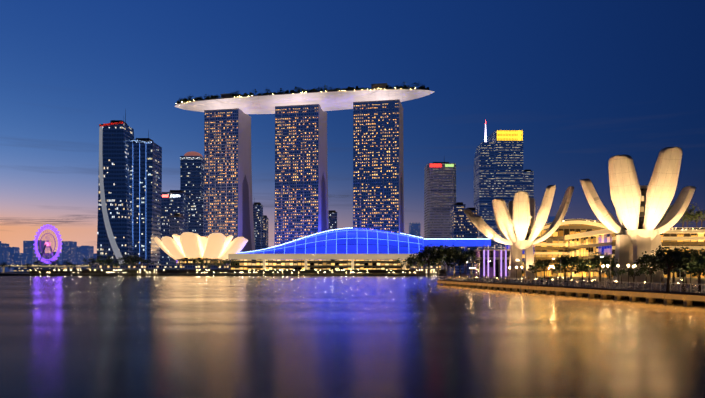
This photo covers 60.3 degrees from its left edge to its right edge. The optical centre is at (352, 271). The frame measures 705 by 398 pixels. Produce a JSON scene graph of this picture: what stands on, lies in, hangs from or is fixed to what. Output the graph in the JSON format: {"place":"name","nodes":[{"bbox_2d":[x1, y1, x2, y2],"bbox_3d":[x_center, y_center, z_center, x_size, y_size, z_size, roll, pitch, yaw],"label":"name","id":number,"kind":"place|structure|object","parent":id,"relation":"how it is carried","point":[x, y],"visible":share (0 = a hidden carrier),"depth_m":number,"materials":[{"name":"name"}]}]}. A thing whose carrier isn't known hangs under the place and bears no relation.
{"place":"outdoors","nodes":[
{"label":"outdoors","id":0,"kind":"place"},
{"bbox_2d":[7,219,76,223],"bbox_3d":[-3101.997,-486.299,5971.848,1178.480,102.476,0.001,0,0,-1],"label":"cloud","id":1,"kind":"structure","parent":0,"point":[66,222],"depth_m":5973.55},
{"bbox_2d":[161,190,187,264],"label":"dark tower","id":2,"kind":"structure","parent":0,"point":[173,202],"depth_m":697.57,"materials":[{"name":"blue glass"}]},
{"bbox_2d":[169,213,185,264],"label":"tower","id":3,"kind":"structure","parent":0,"point":[177,224],"depth_m":667.72,"materials":[{"name":"blue glass"}]},
{"bbox_2d":[329,210,336,259],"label":"tower","id":4,"kind":"structure","parent":0,"point":[332,219],"depth_m":959.21,"materials":[{"name":"blue glass"}]},
{"bbox_2d":[0,276,704,397],"bbox_3d":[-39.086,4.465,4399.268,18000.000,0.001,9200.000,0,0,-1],"label":"sea water","id":5,"kind":"structure","parent":0,"point":[241,337],"depth_m":39.03,"materials":[{"name":"blue liquid"}]},
{"bbox_2d":[0,272,704,302],"bbox_3d":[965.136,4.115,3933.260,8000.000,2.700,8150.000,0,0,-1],"label":"ground","id":6,"kind":"structure","parent":0,"point":[694,281],"depth_m":556.79,"materials":[{"name":"concrete"}]},
{"bbox_2d":[34,261,45,269],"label":"tree","id":7,"kind":"object","parent":6,"relation":"on","point":[36,262],"visible":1,"depth_m":860.01,"materials":[{"name":"green plant"}]},
{"bbox_2d":[0,265,87,272],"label":"bridge","id":8,"kind":"structure","parent":6,"relation":"on","point":[43,266],"depth_m":989.04,"materials":[{"name":"grey"}]},
{"bbox_2d":[33,224,61,264],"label":"ferris wheel","id":9,"kind":"object","parent":6,"relation":"on","point":[47,245],"visible":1,"depth_m":1242.58,"materials":[{"name":"purple metal"}]},
{"bbox_2d":[48,259,59,269],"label":"tree","id":10,"kind":"object","parent":6,"relation":"on","point":[53,262],"visible":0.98,"depth_m":856.67,"materials":[{"name":"green plant"}]},
{"bbox_2d":[82,256,96,269],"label":"tree","id":11,"kind":"object","parent":6,"relation":"on","point":[89,260],"visible":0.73,"depth_m":573.77,"materials":[{"name":"green plant"}]},
{"bbox_2d":[89,255,106,269],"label":"tree","id":12,"kind":"object","parent":6,"relation":"on","point":[92,261],"visible":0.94,"depth_m":566.39,"materials":[{"name":"green plant"}]},
{"bbox_2d":[102,258,110,267],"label":"tree","id":13,"kind":"object","parent":6,"relation":"on","point":[105,261],"visible":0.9,"depth_m":562.62,"materials":[{"name":"green plant"}]},
{"bbox_2d":[107,253,120,269],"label":"tree","id":14,"kind":"object","parent":6,"relation":"on","point":[109,257],"visible":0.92,"depth_m":565.40,"materials":[{"name":"green plant"}]},
{"bbox_2d":[96,109,133,263],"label":"skyscraper","id":15,"kind":"structure","parent":6,"relation":"on","point":[114,231],"depth_m":597.36,"materials":[{"name":"blue glass"}]},
{"bbox_2d":[110,261,121,268],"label":"tree","id":16,"kind":"object","parent":6,"relation":"on","point":[116,264],"visible":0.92,"depth_m":567.81,"materials":[{"name":"green plant"}]},
{"bbox_2d":[117,254,133,269],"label":"tree","id":17,"kind":"object","parent":6,"relation":"on","point":[123,260],"visible":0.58,"depth_m":575.06,"materials":[{"name":"green plant"}]},
{"bbox_2d":[122,253,139,269],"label":"tree","id":18,"kind":"object","parent":6,"relation":"on","point":[131,259],"visible":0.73,"depth_m":565.06,"materials":[{"name":"green plant"}]},
{"bbox_2d":[126,255,143,269],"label":"tree","id":19,"kind":"object","parent":6,"relation":"on","point":[131,262],"visible":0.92,"depth_m":564.96,"materials":[{"name":"green plant"}]},
{"bbox_2d":[129,130,161,264],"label":"skyscraper","id":20,"kind":"structure","parent":6,"relation":"on","point":[146,171],"depth_m":612.60,"materials":[{"name":"blue glass"}]},
{"bbox_2d":[139,258,153,269],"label":"tree","id":21,"kind":"object","parent":6,"relation":"on","point":[146,261],"visible":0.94,"depth_m":568.70,"materials":[{"name":"green plant"}]},
{"bbox_2d":[180,151,203,236],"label":"round tower","id":22,"kind":"structure","parent":6,"relation":"on","point":[192,175],"depth_m":759.62,"materials":[{"name":"blue glass"}]},
{"bbox_2d":[193,258,206,269],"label":"tree","id":23,"kind":"object","parent":6,"relation":"on","point":[199,261],"visible":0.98,"depth_m":564.03,"materials":[{"name":"green plant"}]},
{"bbox_2d":[176,258,227,264],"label":"pavilion base","id":24,"kind":"object","parent":6,"relation":"on","point":[185,261],"visible":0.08,"depth_m":611.14,"materials":[{"name":"yellow"}]},
{"bbox_2d":[154,232,247,259],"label":"lotus-shaped building","id":25,"kind":"structure","parent":24,"relation":"on","point":[195,245],"depth_m":607.84,"materials":[{"name":"white concrete"}]},
{"bbox_2d":[212,260,222,269],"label":"tree","id":26,"kind":"object","parent":6,"relation":"on","point":[216,263],"visible":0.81,"depth_m":577.30,"materials":[{"name":"green plant"}]},
{"bbox_2d":[220,259,230,269],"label":"tree","id":27,"kind":"object","parent":6,"relation":"on","point":[229,261],"visible":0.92,"depth_m":571.90,"materials":[{"name":"green plant"}]},
{"bbox_2d":[14,262,440,272],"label":"low shore blocks","id":28,"kind":"structure","parent":6,"relation":"on","point":[137,267],"depth_m":588.12,"materials":[{"name":"grey concrete"}]},
{"bbox_2d":[204,108,255,264],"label":"hotel tower","id":29,"kind":"structure","parent":6,"relation":"on","point":[228,205],"depth_m":701.36,"materials":[{"name":"blue glass"}]},
{"bbox_2d":[174,89,434,113],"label":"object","id":30,"kind":"structure","parent":29,"relation":"on","point":[331,101],"depth_m":682.79,"materials":[{"name":"white metal"}]},
{"bbox_2d":[175,83,428,104],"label":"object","id":31,"kind":"structure","parent":30,"relation":"on","point":[382,86],"depth_m":678.70,"materials":[{"name":"green"}]},
{"bbox_2d":[229,259,239,269],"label":"tree","id":32,"kind":"object","parent":6,"relation":"on","point":[235,261],"visible":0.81,"depth_m":578.96,"materials":[{"name":"green plant"}]},
{"bbox_2d":[29,270,443,273],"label":"waterfront lights","id":33,"kind":"object","parent":6,"relation":"on","point":[231,271],"visible":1,"depth_m":564.23},
{"bbox_2d":[253,202,262,259],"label":"tower","id":34,"kind":"structure","parent":6,"relation":"on","point":[257,212],"depth_m":878.26,"materials":[{"name":"blue glass"}]},
{"bbox_2d":[262,215,267,259],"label":"tower","id":35,"kind":"structure","parent":6,"relation":"on","point":[264,232],"depth_m":898.32,"materials":[{"name":"blue glass"}]},
{"bbox_2d":[0,207,554,271],"bbox_3d":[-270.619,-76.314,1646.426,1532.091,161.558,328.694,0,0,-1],"label":"skyline","id":36,"kind":"structure","parent":6,"relation":"on","point":[73,252],"depth_m":1633.37},
{"bbox_2d":[274,104,329,259],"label":"hotel tower","id":37,"kind":"structure","parent":6,"relation":"on","point":[301,191],"depth_m":683.12,"materials":[{"name":"blue glass"}]},
{"bbox_2d":[228,254,417,269],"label":"mall podium","id":38,"kind":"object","parent":6,"relation":"on","point":[306,264],"visible":0.65,"depth_m":583.69,"materials":[{"name":"beige"}]},
{"bbox_2d":[237,228,424,253],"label":"glass roof","id":39,"kind":"structure","parent":38,"relation":"on","point":[353,241],"depth_m":642.61,"materials":[{"name":"blue glass"}]},
{"bbox_2d":[353,99,404,259],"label":"hotel tower","id":40,"kind":"structure","parent":6,"relation":"on","point":[378,188],"depth_m":665.24,"materials":[{"name":"blue glass"}]},
{"bbox_2d":[395,258,406,269],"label":"tree","id":41,"kind":"object","parent":6,"relation":"on","point":[400,263],"visible":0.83,"depth_m":575.04,"materials":[{"name":"green plant"}]},
{"bbox_2d":[403,250,427,277],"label":"promenade tree","id":42,"kind":"object","parent":6,"relation":"on","point":[409,262],"visible":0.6,"depth_m":241.34,"materials":[{"name":"green plant"}]},
{"bbox_2d":[413,244,445,278],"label":"promenade tree","id":43,"kind":"object","parent":6,"relation":"on","point":[422,254],"visible":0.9,"depth_m":223.16,"materials":[{"name":"green plant"}]},
{"bbox_2d":[425,244,453,277],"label":"promenade tree","id":44,"kind":"object","parent":6,"relation":"on","point":[443,251],"visible":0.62,"depth_m":226.09,"materials":[{"name":"green plant"}]},
{"bbox_2d":[424,162,455,272],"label":"skyscraper","id":45,"kind":"structure","parent":6,"relation":"on","point":[439,191],"depth_m":820.60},
{"bbox_2d":[427,248,457,275],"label":"promenade tree","id":46,"kind":"object","parent":6,"relation":"on","point":[449,258],"visible":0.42,"depth_m":226.41,"materials":[{"name":"green plant"}]},
{"bbox_2d":[442,245,464,277],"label":"promenade tree","id":47,"kind":"object","parent":6,"relation":"on","point":[455,250],"visible":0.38,"depth_m":244.13,"materials":[{"name":"green plant"}]},
{"bbox_2d":[423,239,490,273],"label":"blue bridge link","id":48,"kind":"object","parent":6,"relation":"on","point":[465,243],"visible":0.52,"depth_m":596.45,"materials":[{"name":"blue"}]},
{"bbox_2d":[450,251,470,276],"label":"promenade tree","id":49,"kind":"object","parent":6,"relation":"on","point":[460,258],"visible":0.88,"depth_m":234.26,"materials":[{"name":"green plant"}]},
{"bbox_2d":[463,248,475,276],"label":"promenade tree","id":50,"kind":"object","parent":6,"relation":"on","point":[470,253],"visible":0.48,"depth_m":264.88,"materials":[{"name":"green plant"}]},
{"bbox_2d":[474,249,509,278],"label":"lotus lobby","id":51,"kind":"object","parent":6,"relation":"on","point":[478,262],"visible":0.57,"depth_m":216.91,"materials":[{"name":"purple glass"}]},
{"bbox_2d":[483,245,506,278],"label":"illuminated columns","id":52,"kind":"structure","parent":6,"relation":"on","point":[494,262],"depth_m":208.68,"materials":[{"name":"purple"}]},
{"bbox_2d":[474,120,522,248],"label":"skyscraper","id":53,"kind":"structure","parent":6,"relation":"on","point":[498,165],"depth_m":901.72,"materials":[{"name":"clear glass"}]},
{"bbox_2d":[463,185,573,278],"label":"lotus-shaped building","id":54,"kind":"structure","parent":6,"relation":"on","point":[519,227],"depth_m":210.40,"materials":[{"name":"beige concrete"}]},
{"bbox_2d":[527,259,545,278],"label":"promenade tree","id":55,"kind":"object","parent":6,"relation":"on","point":[535,265],"visible":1,"depth_m":177.28,"materials":[{"name":"green plant"}]},
{"bbox_2d":[538,258,552,278],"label":"promenade tree","id":56,"kind":"object","parent":6,"relation":"on","point":[546,261],"visible":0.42,"depth_m":189.29,"materials":[{"name":"green plant"}]},
{"bbox_2d":[551,262,561,279],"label":"promenade tree","id":57,"kind":"object","parent":6,"relation":"on","point":[556,269],"visible":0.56,"depth_m":174.76,"materials":[{"name":"green plant"}]},
{"bbox_2d":[506,219,606,275],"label":"building","id":58,"kind":"structure","parent":6,"relation":"on","point":[554,244],"depth_m":320.40,"materials":[{"name":"beige glass"}]},
{"bbox_2d":[437,256,704,305],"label":"waterfront promenade","id":59,"kind":"structure","parent":6,"relation":"on","point":[689,296],"depth_m":102.72,"materials":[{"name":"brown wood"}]},
{"bbox_2d":[554,253,579,280],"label":"promenade tree","id":60,"kind":"object","parent":59,"relation":"on","point":[562,257],"visible":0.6,"depth_m":158.58,"materials":[{"name":"green plant"}]},
{"bbox_2d":[558,255,583,281],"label":"promenade tree","id":61,"kind":"object","parent":59,"relation":"on","point":[575,259],"visible":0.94,"depth_m":157.10,"materials":[{"name":"green plant"}]},
{"bbox_2d":[579,258,598,280],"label":"promenade tree","id":62,"kind":"object","parent":59,"relation":"on","point":[586,263],"visible":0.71,"depth_m":155.17,"materials":[{"name":"green plant"}]},
{"bbox_2d":[588,251,610,281],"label":"promenade tree","id":63,"kind":"object","parent":59,"relation":"on","point":[596,256],"visible":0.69,"depth_m":154.84,"materials":[{"name":"green plant"}]},
{"bbox_2d":[599,256,615,278],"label":"promenade tree","id":64,"kind":"object","parent":59,"relation":"on","point":[604,268],"visible":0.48,"depth_m":150.56,"materials":[{"name":"green plant"}]},
{"bbox_2d":[633,251,665,288],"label":"promenade tree","id":65,"kind":"object","parent":59,"relation":"on","point":[646,259],"visible":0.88,"depth_m":95.28,"materials":[{"name":"green plant"}]},
{"bbox_2d":[650,245,698,291],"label":"promenade tree","id":66,"kind":"object","parent":59,"relation":"on","point":[672,256],"visible":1,"depth_m":78.29,"materials":[{"name":"green plant"}]},
{"bbox_2d":[665,252,699,291],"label":"promenade tree","id":67,"kind":"object","parent":59,"relation":"on","point":[693,260],"visible":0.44,"depth_m":80.32,"materials":[{"name":"green plant"}]},
{"bbox_2d":[685,255,704,288],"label":"promenade tree","id":68,"kind":"object","parent":59,"relation":"on","point":[694,275],"visible":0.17,"depth_m":83.23,"materials":[{"name":"green plant"}]},
{"bbox_2d":[690,253,704,275],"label":"promenade tree","id":69,"kind":"object","parent":59,"relation":"on","point":[701,263],"visible":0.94,"depth_m":78.85,"materials":[{"name":"green plant"}]},
{"bbox_2d":[470,264,690,285],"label":"street lamps","id":70,"kind":"object","parent":6,"relation":"on","point":[628,265],"visible":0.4,"depth_m":120.20,"materials":[{"name":"grey"}]},
{"bbox_2d":[575,260,588,281],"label":"promenade tree","id":71,"kind":"object","parent":6,"relation":"on","point":[578,266],"visible":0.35,"depth_m":159.79,"materials":[{"name":"green plant"}]},
{"bbox_2d":[605,269,616,277],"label":"promenade tree","id":72,"kind":"object","parent":6,"relation":"on","point":[613,273],"visible":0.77,"depth_m":134.66,"materials":[{"name":"green plant"}]},
{"bbox_2d":[605,255,618,266],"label":"promenade tree","id":73,"kind":"object","parent":6,"relation":"on","point":[613,257],"visible":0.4,"depth_m":149.37,"materials":[{"name":"green plant"}]},
{"bbox_2d":[615,267,624,283],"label":"promenade tree","id":74,"kind":"object","parent":6,"relation":"on","point":[621,271],"visible":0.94,"depth_m":133.68,"materials":[{"name":"green plant"}]},
{"bbox_2d":[626,266,642,281],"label":"promenade tree","id":75,"kind":"object","parent":6,"relation":"on","point":[631,272],"visible":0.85,"depth_m":120.32,"materials":[{"name":"green plant"}]},
{"bbox_2d":[565,228,704,276],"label":"building","id":76,"kind":"structure","parent":6,"relation":"on","point":[584,245],"depth_m":270.98,"materials":[{"name":"beige concrete"}]},
{"bbox_2d":[678,213,697,227],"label":"roof tree","id":77,"kind":"object","parent":76,"relation":"on","point":[687,217],"visible":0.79,"depth_m":287.98,"materials":[{"name":"green plant"}]},
{"bbox_2d":[682,202,697,227],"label":"roof tree","id":78,"kind":"object","parent":76,"relation":"on","point":[690,209],"visible":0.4,"depth_m":289.02,"materials":[{"name":"green plant"}]},
{"bbox_2d":[689,211,704,227],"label":"roof tree","id":79,"kind":"object","parent":76,"relation":"on","point":[696,220],"visible":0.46,"depth_m":291.36,"materials":[{"name":"green plant"}]},
{"bbox_2d":[694,209,704,227],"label":"roof tree","id":80,"kind":"object","parent":76,"relation":"on","point":[699,214],"visible":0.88,"depth_m":285.65,"materials":[{"name":"green plant"}]},
{"bbox_2d":[580,147,695,282],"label":"lotus-shaped building","id":81,"kind":"structure","parent":6,"relation":"on","point":[640,211],"depth_m":146.14,"materials":[{"name":"white concrete"}]},
{"bbox_2d":[638,265,654,281],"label":"promenade tree","id":82,"kind":"object","parent":6,"relation":"on","point":[644,270],"visible":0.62,"depth_m":128.79,"materials":[{"name":"green plant"}]},
{"bbox_2d":[648,252,664,281],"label":"promenade tree","id":83,"kind":"object","parent":6,"relation":"on","point":[659,269],"visible":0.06,"depth_m":122.63,"materials":[{"name":"green plant"}]},
{"bbox_2d":[658,264,681,285],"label":"promenade tree","id":84,"kind":"object","parent":6,"relation":"on","point":[672,271],"visible":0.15,"depth_m":114.06,"materials":[{"name":"green plant"}]},
{"bbox_2d":[673,247,699,283],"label":"promenade tree","id":85,"kind":"object","parent":6,"relation":"on","point":[685,250],"visible":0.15,"depth_m":99.99,"materials":[{"name":"green plant"}]},
{"bbox_2d":[683,246,704,281],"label":"promenade tree","id":86,"kind":"object","parent":6,"relation":"on","point":[694,252],"visible":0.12,"depth_m":96.35,"materials":[{"name":"green plant"}]},
{"bbox_2d":[450,202,465,272],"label":"tower","id":87,"kind":"structure","parent":0,"point":[457,221],"depth_m":760.70,"materials":[{"name":"blue glass"}]},
{"bbox_2d":[465,208,477,272],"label":"tower","id":88,"kind":"structure","parent":0,"point":[471,230],"depth_m":800.88,"materials":[{"name":"blue glass"}]},
{"bbox_2d":[523,170,533,197],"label":"tower","id":89,"kind":"structure","parent":0,"point":[528,181],"depth_m":982.05,"materials":[{"name":"blue glass"}]}
]}

